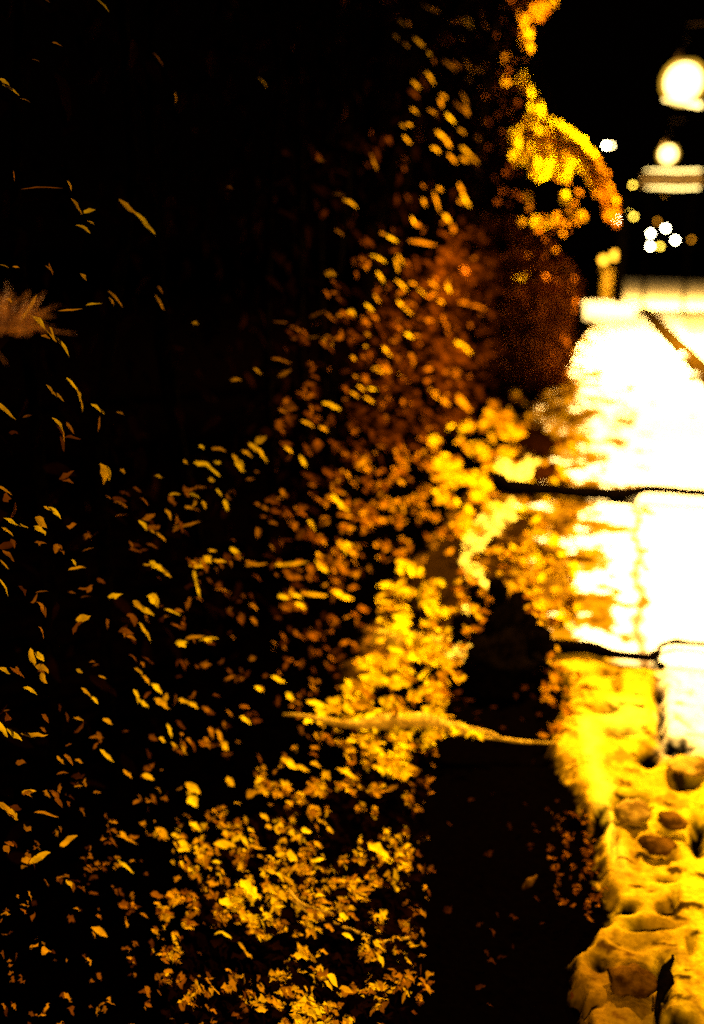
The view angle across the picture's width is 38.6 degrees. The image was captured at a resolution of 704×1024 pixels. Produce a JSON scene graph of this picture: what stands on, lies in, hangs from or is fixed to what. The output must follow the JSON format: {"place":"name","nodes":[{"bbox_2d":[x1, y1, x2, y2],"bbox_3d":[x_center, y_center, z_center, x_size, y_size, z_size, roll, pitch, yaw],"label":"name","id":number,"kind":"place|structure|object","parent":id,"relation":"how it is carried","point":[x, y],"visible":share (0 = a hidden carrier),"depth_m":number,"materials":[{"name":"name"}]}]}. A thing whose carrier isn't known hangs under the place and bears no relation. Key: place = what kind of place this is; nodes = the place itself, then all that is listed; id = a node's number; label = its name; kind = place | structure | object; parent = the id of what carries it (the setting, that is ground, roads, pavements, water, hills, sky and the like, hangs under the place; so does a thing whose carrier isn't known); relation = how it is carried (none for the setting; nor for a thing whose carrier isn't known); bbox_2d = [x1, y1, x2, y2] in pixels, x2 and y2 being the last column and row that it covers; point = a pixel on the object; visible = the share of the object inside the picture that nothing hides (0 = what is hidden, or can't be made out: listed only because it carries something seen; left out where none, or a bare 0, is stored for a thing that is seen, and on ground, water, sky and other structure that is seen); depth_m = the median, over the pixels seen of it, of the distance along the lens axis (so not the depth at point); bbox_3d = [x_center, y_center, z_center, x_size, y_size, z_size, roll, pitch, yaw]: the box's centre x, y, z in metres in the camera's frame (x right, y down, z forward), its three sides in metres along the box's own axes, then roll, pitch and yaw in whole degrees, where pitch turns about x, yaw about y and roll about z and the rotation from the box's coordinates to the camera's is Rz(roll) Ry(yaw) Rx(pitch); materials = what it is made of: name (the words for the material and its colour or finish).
{"place":"outdoors","nodes":[
{"label":"outdoors","id":0,"kind":"place"},
{"bbox_2d":[0,384,547,1023],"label":"verge","id":1,"kind":"structure","parent":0,"point":[272,736],"depth_m":3.00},
{"bbox_2d":[0,672,608,1023],"bbox_3d":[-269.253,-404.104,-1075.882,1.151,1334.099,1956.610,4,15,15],"label":"ground litter","id":2,"kind":"object","parent":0,"point":[299,987],"visible":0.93,"depth_m":2.29,"materials":[{"name":"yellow plant"}]},
{"bbox_2d":[286,888,333,915],"bbox_3d":[-0.100,0.889,2.289,0.134,0.016,0.018,11,18,35],"label":"arched stem","id":3,"kind":"object","parent":2,"relation":"on","point":[306,905],"visible":1,"depth_m":2.28,"materials":[{"name":"brown plant"}]},
{"bbox_2d":[291,898,409,942],"bbox_3d":[-0.014,0.916,2.248,0.294,0.028,0.039,6,16,22],"label":"curved stem","id":4,"kind":"object","parent":2,"relation":"on","point":[343,926],"visible":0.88,"depth_m":2.23,"materials":[{"name":"brown plant"}]},
{"bbox_2d":[283,712,500,739],"bbox_3d":[0.124,0.652,3.109,0.672,0.099,0.075,-1,15,-3],"label":"pale branch","id":5,"kind":"object","parent":2,"relation":"on","point":[421,720],"visible":0.94,"depth_m":3.10,"materials":[{"name":"yellow plant"}]},
{"bbox_2d":[0,250,703,1023],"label":"ground","id":6,"kind":"structure","parent":0,"point":[82,326],"depth_m":8.40,"materials":[{"name":"soil"}]},
{"bbox_2d":[0,0,547,1019],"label":"hedge","id":7,"kind":"object","parent":6,"relation":"on","point":[162,228],"visible":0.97,"depth_m":3.84,"materials":[{"name":"black plant"}]},
{"bbox_2d":[0,282,73,363],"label":"grass tuft","id":8,"kind":"object","parent":7,"relation":"attached to","point":[26,320],"visible":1,"depth_m":1.14,"materials":[{"name":"plant"}]},
{"bbox_2d":[221,0,521,487],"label":"overhanging tree","id":9,"kind":"object","parent":6,"relation":"on","point":[375,113],"visible":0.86,"depth_m":6.00,"materials":[{"name":"black plant"}]},
{"bbox_2d":[433,214,586,393],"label":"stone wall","id":10,"kind":"structure","parent":6,"relation":"on","point":[550,353],"depth_m":10.87,"materials":[{"name":"brown stone"}]},
{"bbox_2d":[457,0,619,279],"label":"drooping tree","id":11,"kind":"object","parent":6,"relation":"on","point":[566,145],"visible":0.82,"depth_m":11.38,"materials":[{"name":"yellow plant"}]},
{"bbox_2d":[597,144,607,274],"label":"lamp","id":12,"kind":"object","parent":6,"relation":"on","point":[606,145],"visible":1,"depth_m":56.21,"materials":[{"name":"black metal"}]},
{"bbox_2d":[602,144,612,272],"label":"lamp","id":13,"kind":"object","parent":6,"relation":"on","point":[611,145],"visible":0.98,"depth_m":56.04,"materials":[{"name":"black"}]},
{"bbox_2d":[612,227,616,268],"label":"lamp","id":14,"kind":"object","parent":6,"relation":"on","point":[614,246],"visible":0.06,"depth_m":56.20,"materials":[{"name":"black"}]},
{"bbox_2d":[626,183,633,274],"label":"lamp","id":15,"kind":"object","parent":6,"relation":"on","point":[632,184],"visible":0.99,"depth_m":55.84,"materials":[{"name":"black"}]},
{"bbox_2d":[629,215,634,274],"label":"lamp","id":16,"kind":"object","parent":6,"relation":"on","point":[633,216],"visible":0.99,"depth_m":55.99,"materials":[{"name":"black metal"}]},
{"bbox_2d":[647,232,651,274],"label":"lamp","id":17,"kind":"object","parent":6,"relation":"on","point":[650,233],"visible":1,"depth_m":55.83,"materials":[{"name":"black"}]},
{"bbox_2d":[652,220,657,274],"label":"lamp","id":18,"kind":"object","parent":6,"relation":"on","point":[655,248],"visible":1,"depth_m":55.71,"materials":[{"name":"black metal"}]},
{"bbox_2d":[657,245,660,274],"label":"lamp","id":19,"kind":"object","parent":6,"relation":"on","point":[659,246],"visible":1,"depth_m":55.77,"materials":[{"name":"black"}]},
{"bbox_2d":[658,195,664,274],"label":"lamp","id":20,"kind":"object","parent":6,"relation":"on","point":[661,234],"visible":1,"depth_m":55.40,"materials":[{"name":"black metal"}]},
{"bbox_2d":[661,227,666,274],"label":"lamp","id":21,"kind":"object","parent":6,"relation":"on","point":[665,228],"visible":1,"depth_m":55.59,"materials":[{"name":"black metal"}]},
{"bbox_2d":[639,306,703,387],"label":"kerb","id":22,"kind":"structure","parent":6,"relation":"on","point":[674,341],"depth_m":15.13,"materials":[{"name":"stone"}]},
{"bbox_2d":[675,353,686,361],"bbox_3d":[4.129,-1.938,12.619,0.150,0.120,0.150,4,15,15],"label":"marker stone","id":23,"kind":"object","parent":22,"relation":"on","point":[680,357],"visible":1,"depth_m":12.57,"materials":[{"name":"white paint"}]},
{"bbox_2d":[685,372,699,382],"bbox_3d":[3.622,-1.427,10.687,0.150,0.120,0.150,4,15,15],"label":"marker stone","id":24,"kind":"object","parent":22,"relation":"on","point":[692,377],"visible":1,"depth_m":10.64,"materials":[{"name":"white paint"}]},
{"bbox_2d":[672,239,676,274],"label":"lamp","id":25,"kind":"object","parent":6,"relation":"on","point":[675,240],"visible":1,"depth_m":55.53,"materials":[{"name":"black"}]},
{"bbox_2d":[688,238,692,274],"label":"lamp","id":26,"kind":"object","parent":6,"relation":"on","point":[691,239],"visible":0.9,"depth_m":55.29,"materials":[{"name":"black metal"}]},
{"bbox_2d":[0,0,703,250],"label":"sky","id":27,"kind":"structure","parent":0,"point":[605,65],"materials":[{"name":"black"}]},
{"bbox_2d":[215,656,703,1023],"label":"rough ground","id":28,"kind":"structure","parent":0,"point":[628,731],"depth_m":2.61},
{"bbox_2d":[483,736,555,743],"bbox_3d":[0.516,0.710,3.125,0.231,0.017,0.013,1,15,5],"label":"thin twig","id":29,"kind":"object","parent":28,"relation":"on","point":[511,740],"visible":0.96,"depth_m":3.12,"materials":[{"name":"orange wood"}]},
{"bbox_2d":[522,875,536,889],"bbox_3d":[0.422,0.880,2.387,0.020,0.025,0.044,12,19,38],"label":"leaf","id":30,"kind":"object","parent":28,"relation":"on","point":[529,882],"visible":1,"depth_m":2.38,"materials":[{"name":"brown plant"}]},
{"bbox_2d":[606,963,656,998],"bbox_3d":[0.587,0.980,2.096,0.095,0.048,0.100,-4,15,-15],"label":"stone","id":31,"kind":"object","parent":28,"relation":"on","point":[635,980],"visible":1,"depth_m":2.08,"materials":[{"name":"brown stone"}]},
{"bbox_2d":[614,798,651,825],"bbox_3d":[0.763,0.815,2.726,0.113,0.061,0.098,-14,20,-43],"label":"stone","id":32,"kind":"object","parent":28,"relation":"on","point":[635,812],"visible":1,"depth_m":2.71,"materials":[{"name":"orange stone"}]},
{"bbox_2d":[637,835,677,856],"bbox_3d":[0.782,0.857,2.572,0.101,0.038,0.076,4,15,15],"label":"stone","id":33,"kind":"object","parent":28,"relation":"on","point":[657,845],"visible":1,"depth_m":2.56,"materials":[{"name":"brown stone"}]},
{"bbox_2d":[654,954,674,1016],"bbox_3d":[0.649,0.972,2.076,0.035,0.035,0.182,5,16,19],"label":"upright twig","id":34,"kind":"object","parent":28,"relation":"on","point":[665,981],"visible":1,"depth_m":2.06,"materials":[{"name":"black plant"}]},
{"bbox_2d":[657,811,687,830],"bbox_3d":[0.858,0.826,2.691,0.081,0.040,0.088,4,15,15],"label":"stone","id":35,"kind":"object","parent":28,"relation":"on","point":[671,820],"visible":1,"depth_m":2.67,"materials":[{"name":"brown stone"}]},
{"bbox_2d":[666,755,703,777],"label":"stone","id":36,"kind":"object","parent":28,"relation":"on","point":[687,765],"visible":1,"depth_m":2.95,"materials":[{"name":"stone"}]},
{"bbox_2d":[449,576,556,699],"bbox_3d":[0.554,0.462,3.711,0.394,0.406,0.431,-6,16,-21],"label":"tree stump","id":37,"kind":"object","parent":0,"point":[510,649],"visible":0.91,"depth_m":3.63,"materials":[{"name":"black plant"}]},
{"bbox_2d":[369,495,703,672],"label":"path","id":38,"kind":"structure","parent":0,"point":[639,580],"depth_m":4.76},
{"bbox_2d":[324,388,588,737],"bbox_3d":[0.969,-0.465,6.668,0.859,0.562,7.793,3,15,10],"label":"shrub","id":39,"kind":"object","parent":38,"relation":"on","point":[437,693],"visible":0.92,"depth_m":3.79,"materials":[{"name":"yellow plant"}]},
{"bbox_2d":[553,638,703,669],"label":"fallen stick","id":40,"kind":"object","parent":38,"relation":"on","point":[566,646],"visible":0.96,"depth_m":3.79,"materials":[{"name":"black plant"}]},
{"bbox_2d":[481,387,703,507],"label":"path","id":41,"kind":"structure","parent":0,"point":[656,438],"depth_m":8.01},
{"bbox_2d":[445,385,610,663],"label":"leaf litter","id":42,"kind":"object","parent":41,"relation":"on","point":[542,445],"visible":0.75,"depth_m":5.71,"materials":[{"name":"yellow plant"}]},
{"bbox_2d":[476,455,703,501],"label":"fallen branch","id":43,"kind":"object","parent":41,"relation":"on","point":[511,486],"visible":0.92,"depth_m":6.25,"materials":[{"name":"brown wood"}]},
{"bbox_2d":[551,310,703,392],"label":"path","id":44,"kind":"structure","parent":0,"point":[637,354],"depth_m":13.80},
{"bbox_2d":[583,300,637,320],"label":"white plinth","id":45,"kind":"structure","parent":44,"relation":"on","point":[605,310],"depth_m":21.07,"materials":[{"name":"paint"}]},
{"bbox_2d":[599,251,616,299],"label":"stone pillar","id":46,"kind":"structure","parent":45,"relation":"on","point":[607,287],"depth_m":22.21,"materials":[{"name":"orange stone"}]},
{"bbox_2d":[612,195,629,302],"bbox_3d":[5.571,-5.426,20.747,0.260,2.153,0.260,4,15,15],"label":"signal post","id":47,"kind":"object","parent":45,"relation":"on","point":[624,202],"visible":1,"depth_m":20.69,"materials":[{"name":"black paint"}]},
{"bbox_2d":[640,169,702,312],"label":"kiosk","id":48,"kind":"object","parent":44,"relation":"on","point":[671,180],"visible":0.98,"depth_m":22.27,"materials":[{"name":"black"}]},
{"bbox_2d":[624,279,703,357],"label":"street","id":49,"kind":"structure","parent":0,"point":[664,295],"depth_m":29.61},
{"bbox_2d":[660,119,703,162],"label":"street lamp","id":50,"kind":"object","parent":49,"relation":"on","point":[668,153],"visible":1,"depth_m":22.52,"materials":[{"name":"white glass"}]},
{"bbox_2d":[665,23,703,100],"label":"street lamp","id":51,"kind":"object","parent":49,"relation":"on","point":[683,80],"visible":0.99,"depth_m":13.17,"materials":[{"name":"white glass"}]},
{"bbox_2d":[663,95,701,107],"bbox_3d":[4.414,-5.479,13.424,0.501,0.186,0.144,4,15,15],"label":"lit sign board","id":52,"kind":"object","parent":51,"relation":"attached to","point":[694,103],"visible":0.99,"depth_m":13.37,"materials":[{"name":"white"}]}
]}

